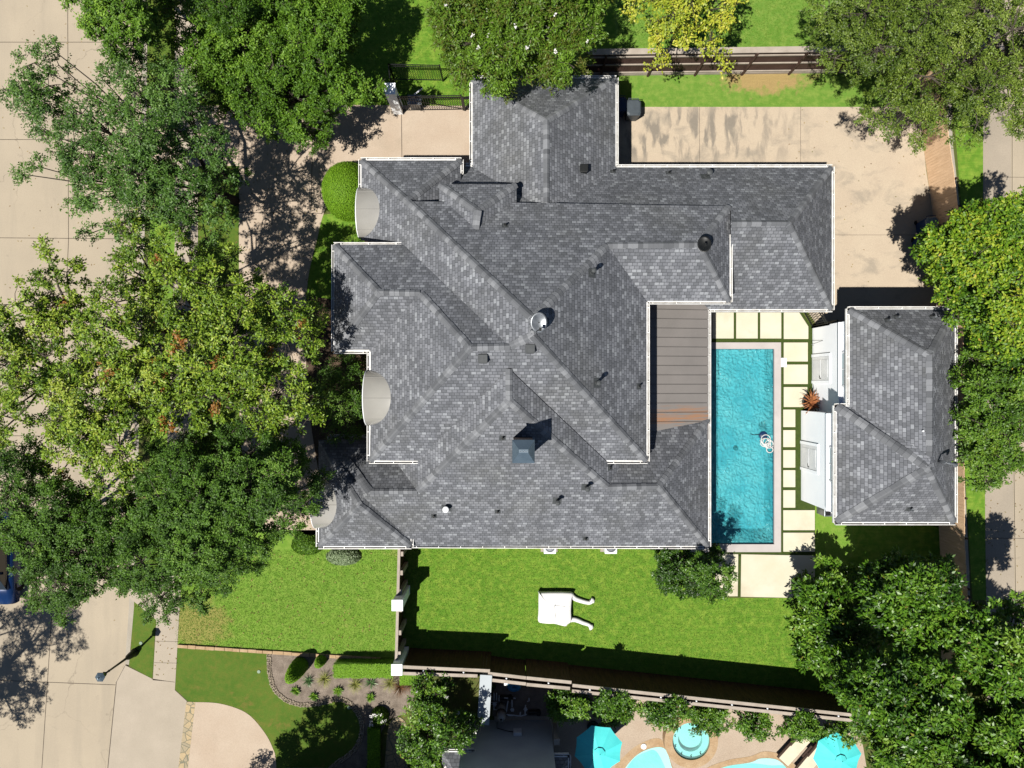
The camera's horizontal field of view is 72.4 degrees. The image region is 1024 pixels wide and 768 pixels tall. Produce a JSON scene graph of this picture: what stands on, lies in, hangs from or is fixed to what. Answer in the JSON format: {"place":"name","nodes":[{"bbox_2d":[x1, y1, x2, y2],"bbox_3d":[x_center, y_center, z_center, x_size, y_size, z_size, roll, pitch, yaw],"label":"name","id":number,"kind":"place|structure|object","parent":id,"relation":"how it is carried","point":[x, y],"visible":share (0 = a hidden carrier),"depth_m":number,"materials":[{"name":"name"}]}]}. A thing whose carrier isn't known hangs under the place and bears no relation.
{"place":"outdoors","nodes":[
{"label":"outdoors","id":0,"kind":"place"},
{"bbox_2d":[0,0,141,767],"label":"street","id":1,"kind":"structure","parent":0,"point":[56,703],"depth_m":35.12,"materials":[{"name":"concrete"}]},
{"bbox_2d":[0,510,24,603],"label":"parked car","id":2,"kind":"object","parent":1,"relation":"on","point":[10,589],"visible":0.45,"depth_m":34.25,"materials":[{"name":"paint"}]},
{"bbox_2d":[0,432,145,629],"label":"elm tree","id":3,"kind":"object","parent":1,"relation":"on","point":[56,541],"visible":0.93,"depth_m":26.77,"materials":[{"name":"green plant"}]},
{"bbox_2d":[125,44,146,664],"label":"kerb","id":4,"kind":"structure","parent":1,"relation":"on","point":[130,622],"depth_m":34.99,"materials":[{"name":"concrete"}]},
{"bbox_2d":[2,6,1023,675],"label":"leaf litter","id":5,"kind":"object","parent":1,"relation":"on","point":[310,344],"visible":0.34,"depth_m":34.97,"materials":[{"name":"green plant"}]},
{"bbox_2d":[129,552,157,677],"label":"lawn","id":6,"kind":"structure","parent":0,"point":[141,662],"depth_m":35.00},
{"bbox_2d":[95,649,138,681],"bbox_3d":[-18.863,13.425,33.430,0.470,3.140,0.420,0,90,0],"label":"street lamp","id":7,"kind":"object","parent":6,"relation":"on","point":[131,654],"visible":1,"depth_m":33.56,"materials":[{"name":"black metal"}]},
{"bbox_2d":[107,664,186,767],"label":"driveway apron","id":8,"kind":"object","parent":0,"point":[148,715],"visible":1,"depth_m":34.98,"materials":[{"name":"concrete"}]},
{"bbox_2d":[147,0,174,104],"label":"lawn","id":9,"kind":"structure","parent":0,"point":[167,51],"depth_m":34.99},
{"bbox_2d":[150,211,174,499],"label":"lawn","id":10,"kind":"structure","parent":0,"point":[169,295],"depth_m":35.00,"materials":[{"name":"green plant"}]},
{"bbox_2d":[153,0,197,681],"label":"sidewalk","id":11,"kind":"structure","parent":0,"point":[162,652],"depth_m":34.98,"materials":[{"name":"concrete"}]},
{"bbox_2d":[197,166,238,478],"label":"lawn","id":12,"kind":"structure","parent":0,"point":[233,236],"depth_m":35.00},
{"bbox_2d":[0,34,254,250],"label":"sage oak tree","id":13,"kind":"object","parent":12,"relation":"on","point":[162,183],"visible":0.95,"depth_m":28.57,"materials":[{"name":"green plant"}]},
{"bbox_2d":[188,702,275,767],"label":"neighbour driveway","id":14,"kind":"structure","parent":0,"point":[224,736],"depth_m":34.98,"materials":[{"name":"concrete"}]},
{"bbox_2d":[175,648,367,767],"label":"lawn","id":15,"kind":"structure","parent":0,"point":[325,736],"depth_m":35.00,"materials":[{"name":"plant"}]},
{"bbox_2d":[266,654,364,767],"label":"cobble edging","id":16,"kind":"object","parent":15,"relation":"on","point":[348,702],"visible":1,"depth_m":34.94,"materials":[{"name":"stone"}]},
{"bbox_2d":[269,654,414,767],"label":"mulch bed","id":17,"kind":"object","parent":15,"relation":"on","point":[280,664],"visible":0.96,"depth_m":34.98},
{"bbox_2d":[284,657,308,684],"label":"topiary","id":18,"kind":"object","parent":17,"relation":"on","point":[297,669],"visible":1,"depth_m":33.92,"materials":[{"name":"green plant"}]},
{"bbox_2d":[332,657,394,678],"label":"hedge","id":19,"kind":"object","parent":17,"relation":"on","point":[359,668],"visible":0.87,"depth_m":34.10,"materials":[{"name":"green plant"}]},
{"bbox_2d":[367,725,380,767],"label":"hedge","id":20,"kind":"object","parent":17,"relation":"on","point":[374,747],"visible":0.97,"depth_m":34.65,"materials":[{"name":"green plant"}]},
{"bbox_2d":[369,706,388,726],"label":"flower shrub","id":21,"kind":"object","parent":17,"relation":"on","point":[379,716],"visible":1,"depth_m":34.48,"materials":[{"name":"white plant"}]},
{"bbox_2d":[177,451,397,657],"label":"lawn","id":22,"kind":"structure","parent":0,"point":[287,547],"depth_m":35.00,"materials":[{"name":"green plant"}]},
{"bbox_2d":[99,418,335,627],"bbox_3d":[-12.123,5.265,29.892,7.736,10.292,8.969,31,90,0],"label":"elm tree","id":23,"kind":"object","parent":22,"relation":"on","point":[188,522],"visible":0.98,"depth_m":26.11,"materials":[{"name":"green plant"}]},
{"bbox_2d":[291,534,321,554],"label":"shrub","id":24,"kind":"object","parent":22,"relation":"on","point":[307,546],"visible":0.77,"depth_m":34.62,"materials":[{"name":"green plant"}]},
{"bbox_2d":[326,549,361,565],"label":"shrub","id":25,"kind":"object","parent":22,"relation":"on","point":[344,557],"visible":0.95,"depth_m":34.62,"materials":[{"name":"green plant"}]},
{"bbox_2d":[129,105,449,767],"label":"lawn","id":26,"kind":"structure","parent":0,"point":[144,454],"depth_m":35.00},
{"bbox_2d":[58,0,166,63],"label":"oak tree","id":27,"kind":"object","parent":26,"relation":"on","point":[95,19],"visible":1,"depth_m":27.18,"materials":[{"name":"green plant"}]},
{"bbox_2d":[0,209,333,500],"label":"yellow oak tree","id":28,"kind":"object","parent":26,"relation":"on","point":[71,412],"visible":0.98,"depth_m":26.36,"materials":[{"name":"green plant"}]},
{"bbox_2d":[178,702,194,767],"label":"stone border","id":29,"kind":"object","parent":26,"relation":"on","point":[186,736],"visible":1,"depth_m":34.98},
{"bbox_2d":[177,644,394,659],"bbox_3d":[-11.262,13.438,34.935,10.849,0.130,0.180,4,90,0],"label":"stone edging","id":30,"kind":"object","parent":26,"relation":"on","point":[301,654],"visible":0.95,"depth_m":34.89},
{"bbox_2d":[320,161,357,221],"bbox_3d":[-8.083,-9.539,34.026,2.750,2.067,2.997,0,90,0],"label":"round bush","id":31,"kind":"object","parent":26,"relation":"on","point":[339,184],"visible":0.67,"depth_m":33.47,"materials":[{"name":"green plant"}]},
{"bbox_2d":[394,662,483,767],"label":"magnolia tree","id":32,"kind":"object","parent":26,"relation":"on","point":[440,733],"visible":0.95,"depth_m":31.75,"materials":[{"name":"green plant"}]},
{"bbox_2d":[149,105,468,529],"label":"driveway","id":33,"kind":"structure","parent":0,"point":[359,131],"depth_m":34.99,"materials":[{"name":"concrete"}]},
{"bbox_2d":[384,83,402,113],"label":"gate pillar","id":34,"kind":"structure","parent":33,"relation":"on","point":[391,94],"depth_m":33.15,"materials":[{"name":"white paint"}]},
{"bbox_2d":[397,94,463,111],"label":"sliding gate","id":35,"kind":"structure","parent":33,"relation":"on","point":[427,97],"depth_m":33.83,"materials":[{"name":"black metal"}]},
{"bbox_2d":[297,241,368,535],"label":"soil","id":36,"kind":"structure","parent":0,"point":[325,355],"depth_m":35.00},
{"bbox_2d":[315,354,366,447],"bbox_3d":[-7.684,0.509,32.255,3.081,5.592,4.656,0,90,0],"label":"hedge","id":37,"kind":"object","parent":36,"relation":"on","point":[334,376],"visible":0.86,"depth_m":30.90,"materials":[{"name":"green plant"}]},
{"bbox_2d":[307,214,363,298],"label":"lawn","id":38,"kind":"structure","parent":0,"point":[332,229],"depth_m":34.99,"materials":[{"name":"green plant"}]},
{"bbox_2d":[385,717,406,767],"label":"garden path","id":39,"kind":"structure","parent":0,"point":[393,759],"depth_m":34.98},
{"bbox_2d":[198,0,614,105],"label":"lawn","id":40,"kind":"structure","parent":0,"point":[608,20],"depth_m":35.00,"materials":[{"name":"green plant"}]},
{"bbox_2d":[138,0,388,156],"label":"oak tree","id":41,"kind":"object","parent":40,"relation":"on","point":[270,70],"visible":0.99,"depth_m":29.77,"materials":[{"name":"green plant"}]},
{"bbox_2d":[388,63,443,82],"bbox_3d":[-4.662,-14.425,34.125,2.495,1.750,1.620,0,90,0],"label":"iron fence","id":42,"kind":"object","parent":40,"relation":"on","point":[394,79],"visible":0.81,"depth_m":33.84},
{"bbox_2d":[425,0,613,104],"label":"crape myrtle","id":43,"kind":"object","parent":40,"relation":"on","point":[529,28],"visible":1,"depth_m":27.74,"materials":[{"name":"green plant"}]},
{"bbox_2d":[402,506,940,691],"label":"lawn","id":44,"kind":"structure","parent":0,"point":[873,542],"depth_m":35.00,"materials":[{"name":"green plant"}]},
{"bbox_2d":[391,646,408,674],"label":"gate pillar","id":45,"kind":"structure","parent":44,"relation":"on","point":[397,667],"depth_m":32.86,"materials":[{"name":"white paint"}]},
{"bbox_2d":[392,585,409,610],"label":"gate pillar","id":46,"kind":"structure","parent":44,"relation":"on","point":[399,602],"depth_m":32.51,"materials":[{"name":"white paint"}]},
{"bbox_2d":[395,549,407,659],"bbox_3d":[-5.364,10.535,34.115,0.268,1.770,6.011,1,90,0],"label":"side fence","id":47,"kind":"object","parent":44,"relation":"on","point":[401,621],"visible":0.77,"depth_m":33.60,"materials":[{"name":"brown wood"}]},
{"bbox_2d":[403,648,490,677],"bbox_3d":[-3.062,13.444,33.825,4.062,2.350,0.453,3,90,0],"label":"timber fence","id":48,"kind":"object","parent":44,"relation":"on","point":[460,664],"visible":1,"depth_m":33.37,"materials":[{"name":"brown wood"}]},
{"bbox_2d":[488,656,525,685],"bbox_3d":[-0.265,13.829,33.925,1.889,2.150,0.440,6,90,0],"label":"timber fence","id":49,"kind":"object","parent":44,"relation":"on","point":[513,671],"visible":0.97,"depth_m":33.40,"materials":[{"name":"brown wood"}]},
{"bbox_2d":[526,658,571,689],"bbox_3d":[1.712,13.981,33.840,2.111,2.320,0.452,6,90,0],"label":"timber fence","id":50,"kind":"object","parent":44,"relation":"on","point":[554,675],"visible":1,"depth_m":33.28,"materials":[{"name":"brown wood"}]},
{"bbox_2d":[538,591,594,629],"bbox_3d":[2.704,11.273,34.756,2.847,0.511,1.999,0,90,0],"label":"playset","id":51,"kind":"object","parent":44,"relation":"on","point":[554,607],"visible":1,"depth_m":34.54,"materials":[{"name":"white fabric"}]},
{"bbox_2d":[650,543,737,604],"bbox_3d":[8.417,8.799,32.754,3.995,4.557,2.817,0,90,0],"label":"holly tree","id":52,"kind":"object","parent":44,"relation":"on","point":[701,568],"visible":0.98,"depth_m":31.89,"materials":[{"name":"green plant"}]},
{"bbox_2d":[568,665,851,721],"bbox_3d":[9.516,14.870,33.790,13.502,2.420,0.407,6,90,0],"label":"timber fence","id":53,"kind":"object","parent":44,"relation":"on","point":[716,693],"visible":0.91,"depth_m":33.38,"materials":[{"name":"brown wood"}]},
{"bbox_2d":[783,551,881,696],"bbox_3d":[15.191,11.506,32.965,4.831,4.235,7.146,0,90,0],"label":"magnolia tree","id":54,"kind":"object","parent":44,"relation":"on","point":[835,621],"visible":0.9,"depth_m":32.21,"materials":[{"name":"green plant"}]},
{"bbox_2d":[853,544,973,659],"bbox_3d":[17.341,9.638,31.377,4.937,7.327,5.580,-29,90,0],"label":"magnolia tree","id":55,"kind":"object","parent":44,"relation":"on","point":[917,601],"visible":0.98,"depth_m":28.58,"materials":[{"name":"green plant"}]},
{"bbox_2d":[494,684,865,767],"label":"pebble deck","id":56,"kind":"structure","parent":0,"point":[732,744],"depth_m":34.98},
{"bbox_2d":[492,677,552,715],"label":"gravel","id":57,"kind":"structure","parent":56,"relation":"on","point":[524,693],"depth_m":34.97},
{"bbox_2d":[575,721,621,767],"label":"parasol","id":58,"kind":"object","parent":56,"relation":"on","point":[597,746],"visible":0.99,"depth_m":32.69,"materials":[{"name":"teal fabric"}]},
{"bbox_2d":[591,686,637,729],"bbox_3d":[4.826,15.270,33.367,2.296,3.312,3.004,-26,90,0],"label":"magnolia shrub","id":59,"kind":"object","parent":56,"relation":"on","point":[612,712],"visible":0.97,"depth_m":33.13,"materials":[{"name":"green plant"}]},
{"bbox_2d":[614,738,672,767],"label":"neighbour pool coping","id":60,"kind":"object","parent":56,"relation":"on","point":[628,757],"visible":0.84,"depth_m":34.97,"materials":[{"name":"beige stone"}]},
{"bbox_2d":[626,747,671,767],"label":"neighbour pool","id":61,"kind":"structure","parent":60,"relation":"in","point":[656,757],"depth_m":34.96,"materials":[{"name":"liquid"}]},
{"bbox_2d":[662,713,717,767],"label":"spa","id":62,"kind":"object","parent":56,"relation":"on","point":[684,747],"visible":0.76,"depth_m":34.67,"materials":[{"name":"teal stone"}]},
{"bbox_2d":[684,705,736,737],"bbox_3d":[9.298,16.083,33.756,2.527,2.528,1.996,0,90,0],"label":"magnolia shrub","id":63,"kind":"object","parent":56,"relation":"on","point":[706,721],"visible":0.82,"depth_m":33.31,"materials":[{"name":"green plant"}]},
{"bbox_2d":[708,751,794,767],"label":"neighbour pool coping","id":64,"kind":"object","parent":56,"relation":"on","point":[760,755],"visible":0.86,"depth_m":34.97,"materials":[{"name":"beige stone"}]},
{"bbox_2d":[723,758,785,767],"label":"neighbour pool","id":65,"kind":"structure","parent":64,"relation":"in","point":[766,763],"depth_m":34.96,"materials":[{"name":"liquid"}]},
{"bbox_2d":[732,710,775,742],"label":"magnolia shrub","id":66,"kind":"object","parent":56,"relation":"on","point":[748,724],"visible":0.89,"depth_m":32.84,"materials":[{"name":"green plant"}]},
{"bbox_2d":[776,738,811,765],"bbox_3d":[14.058,17.993,34.711,0.900,0.530,1.960,42,90,0],"label":"sun lounger","id":67,"kind":"object","parent":56,"relation":"on","point":[789,753],"visible":0.6,"depth_m":34.60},
{"bbox_2d":[794,742,817,767],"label":"sun lounger","id":68,"kind":"object","parent":56,"relation":"on","point":[807,760],"visible":0.34,"depth_m":34.60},
{"bbox_2d":[813,733,860,767],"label":"parasol","id":69,"kind":"object","parent":56,"relation":"on","point":[829,753],"visible":0.85,"depth_m":32.66,"materials":[{"name":"teal fabric"}]},
{"bbox_2d":[820,716,867,749],"bbox_3d":[15.747,16.338,33.595,2.484,2.859,1.734,0,90,0],"label":"magnolia shrub","id":70,"kind":"object","parent":56,"relation":"on","point":[843,727],"visible":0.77,"depth_m":32.79,"materials":[{"name":"green plant"}]},
{"bbox_2d":[450,0,986,767],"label":"ground","id":71,"kind":"structure","parent":0,"point":[464,692],"depth_m":35.00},
{"bbox_2d":[478,661,491,724],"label":"screen wall","id":72,"kind":"structure","parent":71,"relation":"on","point":[484,695],"depth_m":32.80,"materials":[{"name":"paint"}]},
{"bbox_2d":[175,0,823,688],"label":"grass","id":73,"kind":"structure","parent":71,"relation":"on","point":[491,628],"depth_m":34.99,"materials":[{"name":"plant"}]},
{"bbox_2d":[442,720,570,767],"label":"neighbour house","id":74,"kind":"structure","parent":71,"relation":"on","point":[515,744],"depth_m":32.17,"materials":[{"name":"paint"}]},
{"bbox_2d":[543,685,594,726],"bbox_3d":[2.839,15.145,33.420,2.726,3.235,1.906,0,90,0],"label":"magnolia shrub","id":75,"kind":"object","parent":71,"relation":"on","point":[565,706],"visible":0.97,"depth_m":32.72,"materials":[{"name":"green plant"}]},
{"bbox_2d":[310,75,834,548],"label":"house","id":76,"kind":"structure","parent":71,"relation":"on","point":[535,292],"depth_m":29.54,"materials":[{"name":"grey"}]},
{"bbox_2d":[636,691,690,732],"bbox_3d":[7.114,15.559,33.500,2.360,3.068,2.405,0,90,0],"label":"magnolia shrub","id":77,"kind":"object","parent":71,"relation":"on","point":[663,714],"visible":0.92,"depth_m":32.56,"materials":[{"name":"green plant"}]},
{"bbox_2d":[775,709,824,743],"bbox_3d":[13.750,16.280,33.370,2.433,3.319,2.129,33,90,0],"label":"magnolia shrub","id":78,"kind":"object","parent":71,"relation":"on","point":[810,728],"visible":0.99,"depth_m":32.16,"materials":[{"name":"green plant"}]},
{"bbox_2d":[800,306,957,524],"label":"pool house","id":79,"kind":"structure","parent":71,"relation":"on","point":[878,443],"depth_m":30.39,"materials":[{"name":"grey"}]},
{"bbox_2d":[801,444,816,470],"bbox_3d":[14.395,3.550,34.040,0.102,1.880,1.140,0,90,0],"label":"door","id":80,"kind":"structure","parent":79,"relation":"in","point":[808,453],"depth_m":33.93,"materials":[{"name":"white paint"}]},
{"bbox_2d":[812,356,828,379],"bbox_3d":[14.965,-0.750,34.040,0.102,1.880,1.140,0,90,0],"label":"door","id":81,"kind":"structure","parent":79,"relation":"in","point":[820,365],"depth_m":34.00,"materials":[{"name":"white paint"}]},
{"bbox_2d":[827,637,989,767],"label":"magnolia tree","id":82,"kind":"object","parent":71,"relation":"on","point":[901,704],"visible":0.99,"depth_m":27.40,"materials":[{"name":"green plant"}]},
{"bbox_2d":[800,0,1023,155],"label":"olive tree","id":83,"kind":"object","parent":71,"relation":"on","point":[972,32],"visible":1,"depth_m":26.92,"materials":[{"name":"green plant"}]},
{"bbox_2d":[919,62,970,755],"bbox_3d":[21.249,2.641,33.990,0.772,2.020,36.317,-2,90,0],"label":"cedar fence","id":84,"kind":"object","parent":71,"relation":"on","point":[942,190],"visible":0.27,"depth_m":33.73,"materials":[{"name":"wood"}]},
{"bbox_2d":[945,72,970,619],"bbox_3d":[22.326,-1.703,34.984,0.672,0.001,30.032,-2,90,0],"label":"mow strip","id":85,"kind":"object","parent":71,"relation":"on","point":[965,517],"visible":0.15,"depth_m":34.98,"materials":[{"name":"concrete"}]},
{"bbox_2d":[650,312,814,596],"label":"artificial turf","id":86,"kind":"structure","parent":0,"point":[800,504],"depth_m":34.99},
{"bbox_2d":[712,312,733,337],"bbox_3d":[10.537,-2.925,34.972,1.075,0.045,1.300,0,90,0],"label":"paver","id":87,"kind":"object","parent":86,"relation":"on","point":[722,324],"visible":1,"depth_m":34.95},
{"bbox_2d":[715,554,737,595],"bbox_3d":[10.725,9.538,34.972,1.150,0.045,2.125,0,90,0],"label":"paver","id":88,"kind":"object","parent":86,"relation":"on","point":[731,558],"visible":0.44,"depth_m":34.95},
{"bbox_2d":[690,342,786,551],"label":"swimming pool","id":89,"kind":"structure","parent":86,"relation":"in","point":[745,464],"depth_m":35.09,"materials":[{"name":"paint"}]},
{"bbox_2d":[736,312,757,337],"bbox_3d":[11.738,-2.925,34.972,1.075,0.045,1.300,0,90,0],"label":"paver","id":90,"kind":"object","parent":86,"relation":"on","point":[746,324],"visible":1,"depth_m":34.95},
{"bbox_2d":[760,312,780,337],"bbox_3d":[12.925,-2.925,34.972,1.050,0.045,1.300,0,90,0],"label":"paver","id":91,"kind":"object","parent":86,"relation":"on","point":[770,324],"visible":1,"depth_m":34.95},
{"bbox_2d":[741,554,814,597],"bbox_3d":[13.275,9.600,34.972,3.700,0.045,2.200,0,90,0],"label":"paver","id":92,"kind":"object","parent":86,"relation":"on","point":[767,575],"visible":0.8,"depth_m":34.95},
{"bbox_2d":[784,387,806,406],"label":"paver","id":93,"kind":"object","parent":86,"relation":"on","point":[793,396],"visible":0.76,"depth_m":34.95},
{"bbox_2d":[802,390,819,413],"bbox_3d":[14.661,0.886,34.524,1.163,0.953,1.334,0,90,0],"label":"potted red cordyline","id":94,"kind":"object","parent":93,"relation":"on","point":[809,402],"visible":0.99,"depth_m":34.22,"materials":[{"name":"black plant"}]},
{"bbox_2d":[784,312,807,338],"bbox_3d":[14.188,-2.913,34.972,1.225,0.045,1.325,0,90,0],"label":"paver","id":95,"kind":"object","parent":86,"relation":"on","point":[795,326],"visible":1,"depth_m":34.95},
{"bbox_2d":[784,364,807,383],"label":"paver","id":96,"kind":"object","parent":86,"relation":"on","point":[795,373],"visible":1,"depth_m":34.95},
{"bbox_2d":[784,342,807,360],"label":"paver","id":97,"kind":"object","parent":86,"relation":"on","point":[795,351],"visible":1,"depth_m":34.95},
{"bbox_2d":[783,510,814,529],"bbox_3d":[14.338,6.800,34.972,1.575,0.045,1.000,0,90,0],"label":"paver","id":98,"kind":"object","parent":86,"relation":"on","point":[798,519],"visible":1,"depth_m":34.95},
{"bbox_2d":[783,533,814,551],"bbox_3d":[14.338,7.900,34.972,1.575,0.045,0.950,0,90,0],"label":"paver","id":99,"kind":"object","parent":86,"relation":"on","point":[798,542],"visible":1,"depth_m":34.95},
{"bbox_2d":[615,0,930,106],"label":"lawn","id":100,"kind":"structure","parent":0,"point":[783,90],"depth_m":35.00,"materials":[{"name":"green plant"}]},
{"bbox_2d":[619,0,749,78],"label":"golden tree","id":101,"kind":"object","parent":100,"relation":"on","point":[683,12],"visible":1,"depth_m":29.11,"materials":[{"name":"yellow plant"}]},
{"bbox_2d":[583,44,1023,76],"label":"board fence","id":102,"kind":"object","parent":100,"relation":"on","point":[788,60],"visible":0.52,"depth_m":33.69,"materials":[{"name":"wood"}]},
{"bbox_2d":[619,107,937,324],"bbox_3d":[13.213,-8.275,34.986,16.375,0.004,11.150,0,90,0],"label":"motor court","id":103,"kind":"object","parent":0,"point":[876,208],"visible":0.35,"depth_m":34.99,"materials":[{"name":"concrete"}]},
{"bbox_2d":[625,98,640,120],"bbox_3d":[5.905,-13.450,34.439,0.700,1.117,0.866,0,90,0],"label":"wheeled bin","id":104,"kind":"object","parent":103,"relation":"on","point":[633,111],"visible":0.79,"depth_m":33.89,"materials":[{"name":"plastic"}]},
{"bbox_2d":[816,506,856,578],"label":"lawn","id":105,"kind":"structure","parent":0,"point":[834,541],"depth_m":34.99,"materials":[{"name":"green plant"}]},
{"bbox_2d":[954,100,985,599],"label":"lawn","id":106,"kind":"structure","parent":0,"point":[970,166],"depth_m":35.00,"materials":[{"name":"green plant"}]},
{"bbox_2d":[983,0,1023,743],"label":"alley","id":107,"kind":"structure","parent":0,"point":[996,183],"depth_m":34.99,"materials":[{"name":"concrete"}]},
{"bbox_2d":[908,185,1023,384],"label":"lime tree","id":108,"kind":"object","parent":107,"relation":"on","point":[975,258],"visible":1,"depth_m":27.34,"materials":[{"name":"green plant"}]},
{"bbox_2d":[946,343,1023,493],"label":"garden tree","id":109,"kind":"object","parent":107,"relation":"on","point":[986,438],"visible":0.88,"depth_m":29.66,"materials":[{"name":"green plant"}]},
{"bbox_2d":[948,589,1023,714],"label":"magnolia tree","id":110,"kind":"object","parent":107,"relation":"on","point":[985,640],"visible":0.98,"depth_m":27.71,"materials":[{"name":"green plant"}]},
{"bbox_2d":[963,694,1023,767],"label":"magnolia tree","id":111,"kind":"object","parent":107,"relation":"on","point":[1004,737],"visible":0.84,"depth_m":27.17,"materials":[{"name":"green plant"}]},
{"bbox_2d":[1011,0,1023,626],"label":"alley gutter","id":112,"kind":"object","parent":107,"relation":"on","point":[1017,163],"visible":0.33,"depth_m":34.99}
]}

